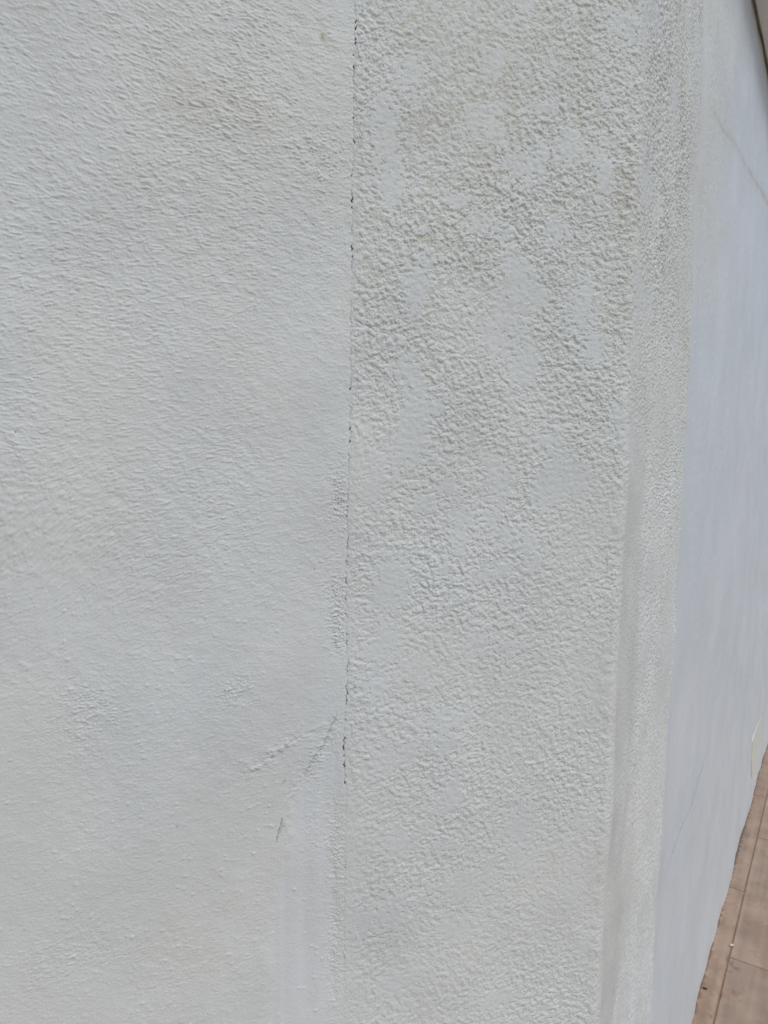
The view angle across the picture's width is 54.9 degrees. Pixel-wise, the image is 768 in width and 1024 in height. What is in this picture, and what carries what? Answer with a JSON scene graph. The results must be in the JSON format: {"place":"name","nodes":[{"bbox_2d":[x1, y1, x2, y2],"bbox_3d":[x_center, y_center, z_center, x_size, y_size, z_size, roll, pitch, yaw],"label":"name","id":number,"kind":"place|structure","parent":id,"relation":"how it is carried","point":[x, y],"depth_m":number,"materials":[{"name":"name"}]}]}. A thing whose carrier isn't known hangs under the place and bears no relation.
{"place":"outdoors","nodes":[
{"label":"outdoors","id":0,"kind":"place"},
{"bbox_2d":[692,744,767,1023],"bbox_3d":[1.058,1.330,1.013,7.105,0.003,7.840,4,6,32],"label":"floor","id":1,"kind":"structure","parent":0,"point":[735,980],"depth_m":2.12,"materials":[{"name":"brown tile"}]},
{"bbox_2d":[0,0,767,1023],"bbox_3d":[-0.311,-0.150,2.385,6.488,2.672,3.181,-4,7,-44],"label":"wall","id":2,"kind":"structure","parent":1,"relation":"on","point":[382,510],"depth_m":0.84,"materials":[{"name":"white paint"}]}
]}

